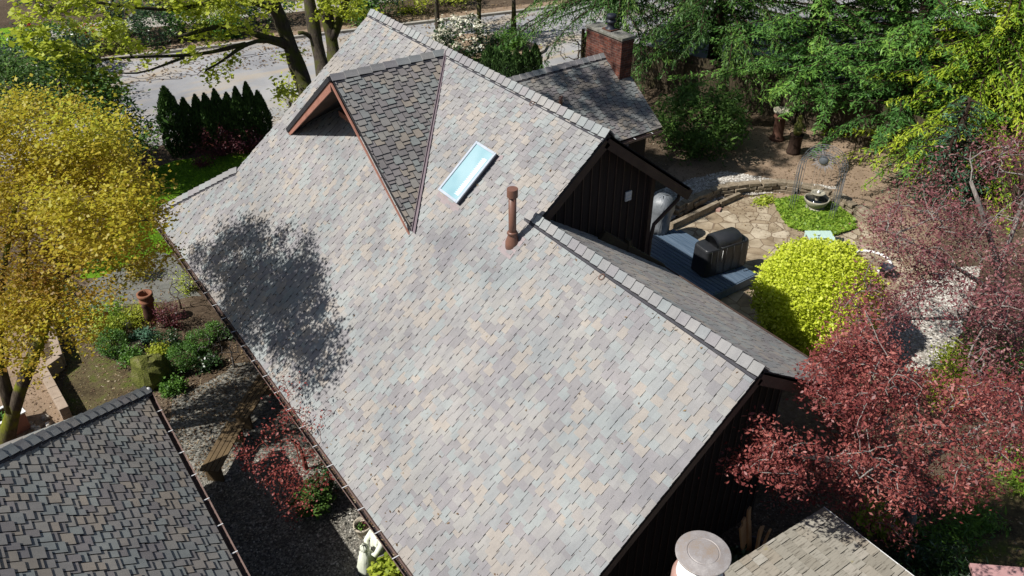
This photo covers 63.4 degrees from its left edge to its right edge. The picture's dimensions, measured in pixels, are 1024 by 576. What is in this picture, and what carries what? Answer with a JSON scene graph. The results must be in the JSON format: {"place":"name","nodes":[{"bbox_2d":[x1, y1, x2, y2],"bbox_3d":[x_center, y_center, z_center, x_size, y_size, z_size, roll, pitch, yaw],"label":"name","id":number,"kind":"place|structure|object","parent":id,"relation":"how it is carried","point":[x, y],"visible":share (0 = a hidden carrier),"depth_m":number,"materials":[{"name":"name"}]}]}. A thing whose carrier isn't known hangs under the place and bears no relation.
{"place":"outdoors","nodes":[
{"label":"outdoors","id":0,"kind":"place"},
{"bbox_2d":[0,329,62,437],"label":"raised bed soil","id":1,"kind":"structure","parent":0,"point":[52,411],"depth_m":19.41,"materials":[{"name":"brown soil"}]},
{"bbox_2d":[0,277,247,479],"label":"leaf litter","id":2,"kind":"object","parent":1,"relation":"on","point":[188,318],"visible":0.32,"depth_m":19.76,"materials":[{"name":"brown plant"}]},
{"bbox_2d":[0,386,249,575],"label":"garage","id":3,"kind":"structure","parent":0,"point":[114,487],"depth_m":12.72,"materials":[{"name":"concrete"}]},
{"bbox_2d":[61,251,200,340],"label":"garden path","id":4,"kind":"structure","parent":0,"point":[164,284],"depth_m":23.29,"materials":[{"name":"grey gravel"}]},
{"bbox_2d":[80,146,255,278],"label":"lawn","id":5,"kind":"structure","parent":0,"point":[93,274],"depth_m":28.67,"materials":[{"name":"green plant"}]},
{"bbox_2d":[230,86,253,147],"bbox_3d":[-9.824,-6.157,29.984,0.746,2.453,0.766,1,35,1],"label":"arborvitae","id":6,"kind":"object","parent":5,"relation":"on","point":[237,103],"visible":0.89,"depth_m":29.67,"materials":[{"name":"green plant"}]},
{"bbox_2d":[227,126,263,156],"bbox_3d":[-9.569,-5.416,30.129,1.773,1.053,1.446,-22,41,-29],"label":"barberry","id":7,"kind":"object","parent":5,"relation":"on","point":[251,148],"visible":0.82,"depth_m":29.98,"materials":[{"name":"red plant"}]},
{"bbox_2d":[241,81,263,146],"bbox_3d":[-9.456,-6.284,30.055,0.766,2.582,0.746,10,36,14],"label":"arborvitae","id":8,"kind":"object","parent":5,"relation":"on","point":[247,94],"visible":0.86,"depth_m":29.69,"materials":[{"name":"green plant"}]},
{"bbox_2d":[253,90,272,141],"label":"arborvitae","id":9,"kind":"object","parent":5,"relation":"on","point":[266,118],"visible":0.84,"depth_m":29.94,"materials":[{"name":"green plant"}]},
{"bbox_2d":[103,296,242,394],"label":"bed soil","id":10,"kind":"structure","parent":0,"point":[202,308],"depth_m":21.66,"materials":[{"name":"brown soil"}]},
{"bbox_2d":[85,308,128,347],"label":"lime shrub","id":11,"kind":"object","parent":10,"relation":"on","point":[115,324],"visible":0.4,"depth_m":20.99,"materials":[{"name":"green plant"}]},
{"bbox_2d":[115,299,161,329],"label":"golden shrub","id":12,"kind":"object","parent":10,"relation":"on","point":[139,319],"visible":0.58,"depth_m":21.70,"materials":[{"name":"yellow plant"}]},
{"bbox_2d":[127,324,156,344],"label":"conifer","id":13,"kind":"object","parent":10,"relation":"on","point":[145,333],"visible":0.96,"depth_m":21.18,"materials":[{"name":"blue plant"}]},
{"bbox_2d":[136,289,158,324],"bbox_3d":[-9.522,0.514,21.710,0.400,0.920,0.400,-22,41,-29],"label":"terracotta chimney pot","id":14,"kind":"object","parent":10,"relation":"on","point":[145,297],"visible":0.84,"depth_m":21.51,"materials":[{"name":"ceramic"}]},
{"bbox_2d":[149,326,183,353],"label":"perennial clump","id":15,"kind":"object","parent":10,"relation":"on","point":[171,339],"visible":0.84,"depth_m":20.86,"materials":[{"name":"green plant"}]},
{"bbox_2d":[151,295,187,329],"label":"red shrub","id":16,"kind":"object","parent":10,"relation":"on","point":[171,324],"visible":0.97,"depth_m":21.47,"materials":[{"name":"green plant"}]},
{"bbox_2d":[164,342,198,373],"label":"boxwood","id":17,"kind":"object","parent":10,"relation":"on","point":[180,367],"visible":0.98,"depth_m":20.12,"materials":[{"name":"green plant"}]},
{"bbox_2d":[183,327,214,356],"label":"boxwood","id":18,"kind":"object","parent":10,"relation":"on","point":[199,346],"visible":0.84,"depth_m":20.66,"materials":[{"name":"green plant"}]},
{"bbox_2d":[191,347,224,375],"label":"perennial clump","id":19,"kind":"object","parent":10,"relation":"on","point":[207,363],"visible":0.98,"depth_m":20.24,"materials":[{"name":"green plant"}]},
{"bbox_2d":[40,0,395,38],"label":"pavement","id":20,"kind":"structure","parent":0,"point":[299,9],"depth_m":43.55,"materials":[{"name":"concrete"}]},
{"bbox_2d":[170,362,383,575],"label":"gravel path","id":21,"kind":"structure","parent":0,"point":[204,398],"depth_m":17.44,"materials":[{"name":"grey gravel"}]},
{"bbox_2d":[154,373,189,400],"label":"perennial clump","id":22,"kind":"object","parent":21,"relation":"on","point":[175,386],"visible":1,"depth_m":19.54,"materials":[{"name":"green plant"}]},
{"bbox_2d":[200,421,244,481],"bbox_3d":[-6.151,3.542,17.759,0.408,0.462,1.442,4,35,6],"label":"garden bench","id":23,"kind":"object","parent":21,"relation":"on","point":[217,456],"visible":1,"depth_m":17.53,"materials":[{"name":"brown wood"}]},
{"bbox_2d":[172,353,300,474],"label":"leaf litter","id":24,"kind":"object","parent":21,"relation":"on","point":[225,413],"visible":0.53,"depth_m":19.02,"materials":[{"name":"brown plant"}]},
{"bbox_2d":[230,374,273,428],"bbox_3d":[-5.909,2.651,19.037,0.408,0.462,1.440,6,35,9],"label":"garden bench","id":25,"kind":"object","parent":21,"relation":"on","point":[259,388],"visible":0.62,"depth_m":18.75,"materials":[{"name":"brown wood"}]},
{"bbox_2d":[230,371,335,529],"bbox_3d":[-4.212,3.034,15.662,2.097,3.715,2.760,-22,41,-29],"label":"japanese maple","id":26,"kind":"object","parent":21,"relation":"on","point":[304,461],"visible":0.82,"depth_m":15.58,"materials":[{"name":"red plant"}]},
{"bbox_2d":[287,477,336,520],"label":"evergreen shrub","id":27,"kind":"object","parent":21,"relation":"on","point":[320,505],"visible":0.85,"depth_m":16.45,"materials":[{"name":"green plant"}]},
{"bbox_2d":[302,461,339,498],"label":"evergreen shrub","id":28,"kind":"object","parent":21,"relation":"on","point":[326,475],"visible":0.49,"depth_m":16.86,"materials":[{"name":"green plant"}]},
{"bbox_2d":[357,543,375,575],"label":"white statue","id":29,"kind":"object","parent":21,"relation":"on","point":[365,557],"visible":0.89,"depth_m":15.31,"materials":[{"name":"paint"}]},
{"bbox_2d":[366,551,402,575],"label":"yellow plant","id":30,"kind":"object","parent":21,"relation":"on","point":[387,565],"visible":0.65,"depth_m":15.13,"materials":[{"name":"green plant"}]},
{"bbox_2d":[0,0,964,165],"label":"road","id":31,"kind":"structure","parent":0,"point":[253,76],"depth_m":37.28,"materials":[{"name":"grey asphalt"}]},
{"bbox_2d":[3,1,542,86],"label":"leaf litter","id":32,"kind":"object","parent":31,"relation":"on","point":[268,48],"visible":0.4,"depth_m":39.61,"materials":[{"name":"plant"}]},
{"bbox_2d":[0,0,1023,575],"bbox_3d":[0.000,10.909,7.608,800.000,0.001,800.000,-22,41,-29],"label":"ground","id":33,"kind":"structure","parent":0,"point":[790,412],"depth_m":24.82,"materials":[{"name":"soil"}]},
{"bbox_2d":[0,24,95,119],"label":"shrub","id":34,"kind":"object","parent":33,"relation":"on","point":[8,48],"visible":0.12,"depth_m":32.84,"materials":[{"name":"green plant"}]},
{"bbox_2d":[37,320,72,419],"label":"raised bed wall","id":35,"kind":"structure","parent":33,"relation":"on","point":[58,399],"depth_m":19.63,"materials":[{"name":"beige stone"}]},
{"bbox_2d":[51,27,105,69],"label":"roadside shrub","id":36,"kind":"object","parent":33,"relation":"on","point":[87,41],"visible":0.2,"depth_m":36.92,"materials":[{"name":"green plant"}]},
{"bbox_2d":[0,38,171,163],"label":"laurel tree","id":37,"kind":"object","parent":33,"relation":"on","point":[14,68],"visible":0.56,"depth_m":25.66,"materials":[{"name":"green plant"}]},
{"bbox_2d":[0,73,194,444],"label":"maple tree","id":38,"kind":"object","parent":33,"relation":"on","point":[119,202],"visible":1,"depth_m":14.85,"materials":[{"name":"yellow plant"}]},
{"bbox_2d":[62,341,137,416],"bbox_3d":[-10.072,2.088,20.222,1.924,0.001,3.642,-22,41,-29],"label":"moss patch","id":39,"kind":"object","parent":33,"relation":"on","point":[112,366],"visible":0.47,"depth_m":19.98,"materials":[{"name":"green plant"}]},
{"bbox_2d":[72,14,134,52],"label":"roadside shrub","id":40,"kind":"object","parent":33,"relation":"on","point":[95,38],"visible":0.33,"depth_m":38.93,"materials":[{"name":"green plant"}]},
{"bbox_2d":[86,294,130,327],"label":"lime shrub","id":41,"kind":"object","parent":33,"relation":"on","point":[115,311],"visible":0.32,"depth_m":21.56,"materials":[{"name":"green plant"}]},
{"bbox_2d":[92,326,129,358],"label":"boxwood","id":42,"kind":"object","parent":33,"relation":"on","point":[110,352],"visible":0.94,"depth_m":20.55,"materials":[{"name":"green plant"}]},
{"bbox_2d":[116,342,147,368],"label":"perennial clump","id":43,"kind":"object","parent":33,"relation":"on","point":[133,352],"visible":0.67,"depth_m":20.40,"materials":[{"name":"green plant"}]},
{"bbox_2d":[130,353,172,389],"bbox_3d":[-8.608,1.939,19.742,0.950,0.834,0.751,-22,41,-29],"label":"boulder","id":44,"kind":"object","parent":33,"relation":"on","point":[150,370],"visible":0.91,"depth_m":19.52,"materials":[{"name":"stone"}]},
{"bbox_2d":[122,0,182,49],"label":"roadside shrub","id":45,"kind":"object","parent":33,"relation":"on","point":[144,33],"visible":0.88,"depth_m":39.44,"materials":[{"name":"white plant"}]},
{"bbox_2d":[155,85,190,158],"bbox_3d":[-12.117,-5.947,29.485,1.094,2.684,1.066,-22,41,-29],"label":"arborvitae","id":46,"kind":"object","parent":33,"relation":"on","point":[167,102],"visible":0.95,"depth_m":29.29,"materials":[{"name":"green plant"}]},
{"bbox_2d":[159,4,211,40],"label":"roadside shrub","id":47,"kind":"object","parent":33,"relation":"on","point":[182,26],"visible":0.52,"depth_m":40.26,"materials":[{"name":"green plant"}]},
{"bbox_2d":[179,97,201,153],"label":"arborvitae","id":48,"kind":"object","parent":33,"relation":"on","point":[186,108],"visible":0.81,"depth_m":29.62,"materials":[{"name":"green plant"}]},
{"bbox_2d":[0,0,383,103],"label":"bigleaf maple","id":49,"kind":"object","parent":33,"relation":"on","point":[286,40],"visible":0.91,"depth_m":29.07,"materials":[{"name":"green plant"}]},
{"bbox_2d":[191,93,211,151],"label":"arborvitae","id":50,"kind":"object","parent":33,"relation":"on","point":[195,104],"visible":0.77,"depth_m":29.61,"materials":[{"name":"green plant"}]},
{"bbox_2d":[199,92,222,150],"bbox_3d":[-10.881,-5.983,29.881,0.766,2.281,0.747,-30,44,-35],"label":"arborvitae","id":51,"kind":"object","parent":33,"relation":"on","point":[205,106],"visible":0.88,"depth_m":29.57,"materials":[{"name":"green plant"}]},
{"bbox_2d":[186,122,247,163],"bbox_3d":[-10.617,-5.268,29.724,2.210,1.266,1.766,-22,41,-29],"label":"barberry","id":52,"kind":"object","parent":33,"relation":"on","point":[222,151],"visible":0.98,"depth_m":29.69,"materials":[{"name":"red plant"}]},
{"bbox_2d":[209,88,231,149],"bbox_3d":[-10.534,-6.093,29.928,0.746,2.410,0.766,-18,39,-24],"label":"arborvitae","id":53,"kind":"object","parent":33,"relation":"on","point":[216,105],"visible":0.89,"depth_m":29.58,"materials":[{"name":"green plant"}]},
{"bbox_2d":[221,91,245,150],"bbox_3d":[-10.175,-6.076,30.052,0.766,2.238,0.746,-8,36,-11],"label":"arborvitae","id":54,"kind":"object","parent":33,"relation":"on","point":[226,98],"visible":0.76,"depth_m":29.69,"materials":[{"name":"green plant"}]},
{"bbox_2d":[4,0,568,67],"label":"verge","id":55,"kind":"structure","parent":33,"relation":"on","point":[177,46],"depth_m":42.45,"materials":[{"name":"green plant"}]},
{"bbox_2d":[33,1,601,65],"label":"kerb","id":56,"kind":"structure","parent":33,"relation":"on","point":[354,29],"depth_m":41.69,"materials":[{"name":"concrete"}]},
{"bbox_2d":[430,11,492,59],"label":"rhododendron","id":57,"kind":"object","parent":33,"relation":"on","point":[441,37],"visible":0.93,"depth_m":37.55,"materials":[{"name":"white plant"}]},
{"bbox_2d":[150,9,846,575],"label":"house","id":58,"kind":"structure","parent":33,"relation":"on","point":[492,305],"depth_m":14.80,"materials":[{"name":"tile"}]},
{"bbox_2d":[155,225,405,575],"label":"leaf litter","id":59,"kind":"object","parent":58,"relation":"on","point":[331,468],"visible":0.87,"depth_m":15.08,"materials":[{"name":"brown plant"}]},
{"bbox_2d":[494,25,529,49],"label":"green shrub","id":60,"kind":"object","parent":33,"relation":"on","point":[505,33],"visible":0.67,"depth_m":39.36,"materials":[{"name":"green plant"}]},
{"bbox_2d":[648,73,755,166],"bbox_3d":[6.764,-6.097,29.760,4.498,2.716,3.856,-22,41,-29],"label":"rhododendron","id":61,"kind":"object","parent":33,"relation":"on","point":[730,110],"visible":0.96,"depth_m":29.26,"materials":[{"name":"green plant"}]},
{"bbox_2d":[624,0,832,115],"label":"cedar tree","id":62,"kind":"object","parent":33,"relation":"on","point":[720,15],"visible":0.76,"depth_m":32.67,"materials":[{"name":"green plant"}]},
{"bbox_2d":[654,171,837,220],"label":"gravel","id":63,"kind":"structure","parent":33,"relation":"on","point":[725,174],"depth_m":28.42,"materials":[{"name":"grey gravel"}]},
{"bbox_2d":[671,507,913,575],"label":"garden shed","id":64,"kind":"structure","parent":33,"relation":"on","point":[823,541],"depth_m":12.28,"materials":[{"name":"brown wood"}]},
{"bbox_2d":[580,29,1023,213],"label":"garden fence","id":65,"kind":"object","parent":33,"relation":"on","point":[686,65],"visible":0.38,"depth_m":32.09,"materials":[{"name":"brown wood"}]},
{"bbox_2d":[666,125,951,258],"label":"dirt yard","id":66,"kind":"structure","parent":33,"relation":"on","point":[746,155],"depth_m":29.29,"materials":[{"name":"brown soil"}]},
{"bbox_2d":[769,106,789,142],"bbox_3d":[9.991,-6.092,30.938,0.640,1.200,0.630,-22,41,-29],"label":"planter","id":67,"kind":"object","parent":66,"relation":"on","point":[777,133],"visible":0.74,"depth_m":30.83,"materials":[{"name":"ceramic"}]},
{"bbox_2d":[786,115,805,155],"bbox_3d":[10.295,-5.550,29.916,0.614,1.480,0.520,-22,41,-29],"label":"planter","id":68,"kind":"object","parent":66,"relation":"on","point":[795,141],"visible":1,"depth_m":29.85,"materials":[{"name":"brown stone"}]},
{"bbox_2d":[645,100,1023,294],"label":"leaf litter","id":69,"kind":"object","parent":66,"relation":"on","point":[821,183],"visible":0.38,"depth_m":28.75,"materials":[{"name":"brown plant"}]},
{"bbox_2d":[755,0,1023,178],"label":"fir tree","id":70,"kind":"object","parent":66,"relation":"on","point":[925,12],"visible":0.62,"depth_m":28.38,"materials":[{"name":"green plant"}]},
{"bbox_2d":[874,96,1000,220],"bbox_3d":[13.906,-4.350,26.332,3.825,3.612,3.576,10,36,14],"label":"spruce tree","id":71,"kind":"object","parent":66,"relation":"on","point":[960,127],"visible":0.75,"depth_m":26.13,"materials":[{"name":"green plant"}]},
{"bbox_2d":[668,0,957,134],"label":"fir tree","id":72,"kind":"object","parent":33,"relation":"on","point":[823,10],"visible":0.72,"depth_m":30.44,"materials":[{"name":"green plant"}]},
{"bbox_2d":[698,277,1023,557],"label":"plum tree","id":73,"kind":"object","parent":33,"relation":"on","point":[856,398],"visible":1,"depth_m":12.01,"materials":[{"name":"red plant"}]},
{"bbox_2d":[851,483,906,549],"bbox_3d":[7.180,4.457,16.243,1.253,0.798,1.157,19,39,25],"label":"perennial clump","id":74,"kind":"object","parent":33,"relation":"on","point":[860,520],"visible":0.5,"depth_m":16.20,"materials":[{"name":"green plant"}]},
{"bbox_2d":[778,0,1003,115],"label":"cedar tree","id":75,"kind":"object","parent":33,"relation":"on","point":[844,40],"visible":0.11,"depth_m":32.05,"materials":[{"name":"green plant"}]},
{"bbox_2d":[771,299,1023,575],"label":"leaf litter","id":76,"kind":"object","parent":33,"relation":"on","point":[923,475],"visible":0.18,"depth_m":17.27,"materials":[{"name":"brown plant"}]},
{"bbox_2d":[868,521,951,575],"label":"perennial clump","id":77,"kind":"object","parent":33,"relation":"on","point":[908,558],"visible":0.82,"depth_m":15.34,"materials":[{"name":"green plant"}]},
{"bbox_2d":[818,115,1023,437],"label":"plum tree","id":78,"kind":"object","parent":33,"relation":"on","point":[1003,303],"visible":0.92,"depth_m":16.97,"materials":[{"name":"red plant"}]},
{"bbox_2d":[821,0,1023,233],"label":"golden cedar","id":79,"kind":"object","parent":33,"relation":"on","point":[998,45],"visible":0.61,"depth_m":26.67,"materials":[{"name":"yellow plant"}]},
{"bbox_2d":[896,516,964,575],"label":"perennial clump","id":80,"kind":"object","parent":33,"relation":"on","point":[927,528],"visible":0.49,"depth_m":15.70,"materials":[{"name":"green plant"}]},
{"bbox_2d":[856,1,1023,103],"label":"fir tree","id":81,"kind":"object","parent":33,"relation":"on","point":[951,27],"visible":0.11,"depth_m":30.41,"materials":[{"name":"green plant"}]},
{"bbox_2d":[914,531,987,575],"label":"perennial clump","id":82,"kind":"object","parent":33,"relation":"on","point":[964,562],"visible":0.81,"depth_m":15.33,"materials":[{"name":"green plant"}]},
{"bbox_2d":[914,356,992,415],"bbox_3d":[10.082,2.204,18.959,1.455,1.352,1.619,-22,41,-29],"label":"garden shrub","id":83,"kind":"object","parent":33,"relation":"on","point":[942,367],"visible":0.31,"depth_m":19.03,"materials":[{"name":"green plant"}]},
{"bbox_2d":[925,335,988,383],"bbox_3d":[10.807,1.686,19.960,1.366,1.037,1.510,-22,41,-29],"label":"garden shrub","id":84,"kind":"object","parent":33,"relation":"on","point":[949,353],"visible":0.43,"depth_m":19.99,"materials":[{"name":"green plant"}]},
{"bbox_2d":[946,316,1023,378],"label":"garden shrub","id":85,"kind":"object","parent":33,"relation":"on","point":[983,339],"visible":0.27,"depth_m":19.97,"materials":[{"name":"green plant"}]},
{"bbox_2d":[969,563,1023,575],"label":"pink roof shed","id":86,"kind":"structure","parent":33,"relation":"on","point":[985,570],"depth_m":13.28,"materials":[{"name":"paint"}]},
{"bbox_2d":[982,438,1023,501],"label":"perennial clump","id":87,"kind":"object","parent":33,"relation":"on","point":[1017,482],"visible":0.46,"depth_m":17.11,"materials":[{"name":"green plant"}]},
{"bbox_2d":[540,34,580,67],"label":"driveway","id":88,"kind":"structure","parent":0,"point":[569,47],"depth_m":39.57,"materials":[{"name":"concrete"}]},
{"bbox_2d":[493,0,723,95],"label":"cedar tree","id":89,"kind":"object","parent":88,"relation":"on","point":[619,8],"visible":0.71,"depth_m":34.27,"materials":[{"name":"green plant"}]},
{"bbox_2d":[669,196,920,379],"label":"patio","id":90,"kind":"structure","parent":0,"point":[759,245],"depth_m":25.58,"materials":[{"name":"beige stone"}]},
{"bbox_2d":[650,229,755,299],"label":"deck","id":91,"kind":"structure","parent":90,"relation":"on","point":[672,249],"depth_m":23.47,"materials":[{"name":"paint"}]},
{"bbox_2d":[650,193,674,235],"bbox_3d":[4.468,-2.248,24.793,0.784,1.220,0.739,-22,41,-29],"label":"covered smoker","id":92,"kind":"object","parent":91,"relation":"on","point":[662,202],"visible":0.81,"depth_m":24.49,"materials":[{"name":"grey metal"}]},
{"bbox_2d":[691,227,748,277],"bbox_3d":[5.921,-1.077,23.184,1.679,1.140,0.758,-17,38,-22],"label":"grill","id":93,"kind":"object","parent":91,"relation":"on","point":[720,251],"visible":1,"depth_m":22.90,"materials":[{"name":"black metal"}]},
{"bbox_2d":[670,192,740,228],"bbox_3d":[6.236,-2.507,26.601,3.302,0.240,0.154,-25,42,-31],"label":"timber edging","id":94,"kind":"object","parent":90,"relation":"on","point":[693,215],"visible":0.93,"depth_m":26.43,"materials":[{"name":"wood"}]},
{"bbox_2d":[673,178,940,279],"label":"stone wall","id":95,"kind":"structure","parent":90,"relation":"on","point":[727,189],"depth_m":27.18,"materials":[{"name":"beige stone"}]},
{"bbox_2d":[774,195,857,235],"bbox_3d":[9.717,-2.340,26.460,2.351,0.200,2.575,-1,35,-2],"label":"ground cover","id":96,"kind":"object","parent":90,"relation":"on","point":[801,221],"visible":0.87,"depth_m":26.28,"materials":[{"name":"green plant"}]},
{"bbox_2d":[804,189,829,211],"bbox_3d":[9.833,-2.845,26.737,0.790,0.680,0.790,-22,41,-29],"label":"fountain","id":97,"kind":"object","parent":96,"relation":"on","point":[816,203],"visible":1,"depth_m":26.65,"materials":[{"name":"stone"}]},
{"bbox_2d":[789,144,847,218],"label":"garden arch","id":98,"kind":"structure","parent":96,"relation":"on","point":[823,160],"depth_m":25.63,"materials":[{"name":"grey metal"}]},
{"bbox_2d":[746,233,890,361],"bbox_3d":[7.475,0.224,20.250,3.356,3.066,3.320,-22,41,-29],"label":"yellow bush","id":99,"kind":"object","parent":90,"relation":"on","point":[792,288],"visible":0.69,"depth_m":19.42,"materials":[{"name":"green plant"}]},
{"bbox_2d":[663,475,930,575],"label":"pebble ground","id":100,"kind":"structure","parent":0,"point":[879,544],"depth_m":16.60,"materials":[{"name":"grey gravel"}]},
{"bbox_2d":[664,489,813,575],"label":"gravel","id":101,"kind":"structure","parent":100,"relation":"on","point":[767,524],"depth_m":16.59,"materials":[{"name":"grey gravel"}]},
{"bbox_2d":[677,0,920,78],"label":"neighbour drive","id":102,"kind":"structure","parent":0,"point":[702,55],"depth_m":40.51,"materials":[{"name":"concrete"}]},
{"bbox_2d":[886,266,980,380],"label":"gravel","id":103,"kind":"structure","parent":0,"point":[923,340],"depth_m":21.53,"materials":[{"name":"grey gravel"}]},
{"bbox_2d":[927,460,1023,574],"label":"mossy lawn","id":104,"kind":"structure","parent":0,"point":[1002,540],"depth_m":16.45,"materials":[{"name":"green plant"}]},
{"bbox_2d":[915,490,992,559],"bbox_3d":[8.655,4.636,15.944,1.414,0.875,1.261,-14,37,-19],"label":"perennial clump","id":105,"kind":"object","parent":104,"relation":"on","point":[973,530],"visible":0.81,"depth_m":15.91,"materials":[{"name":"green plant"}]},
{"bbox_2d":[950,492,1010,542],"bbox_3d":[9.233,4.448,16.268,1.221,0.855,1.189,-22,41,-29],"label":"perennial clump","id":106,"kind":"object","parent":104,"relation":"on","point":[993,515],"visible":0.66,"depth_m":16.24,"materials":[{"name":"green plant"}]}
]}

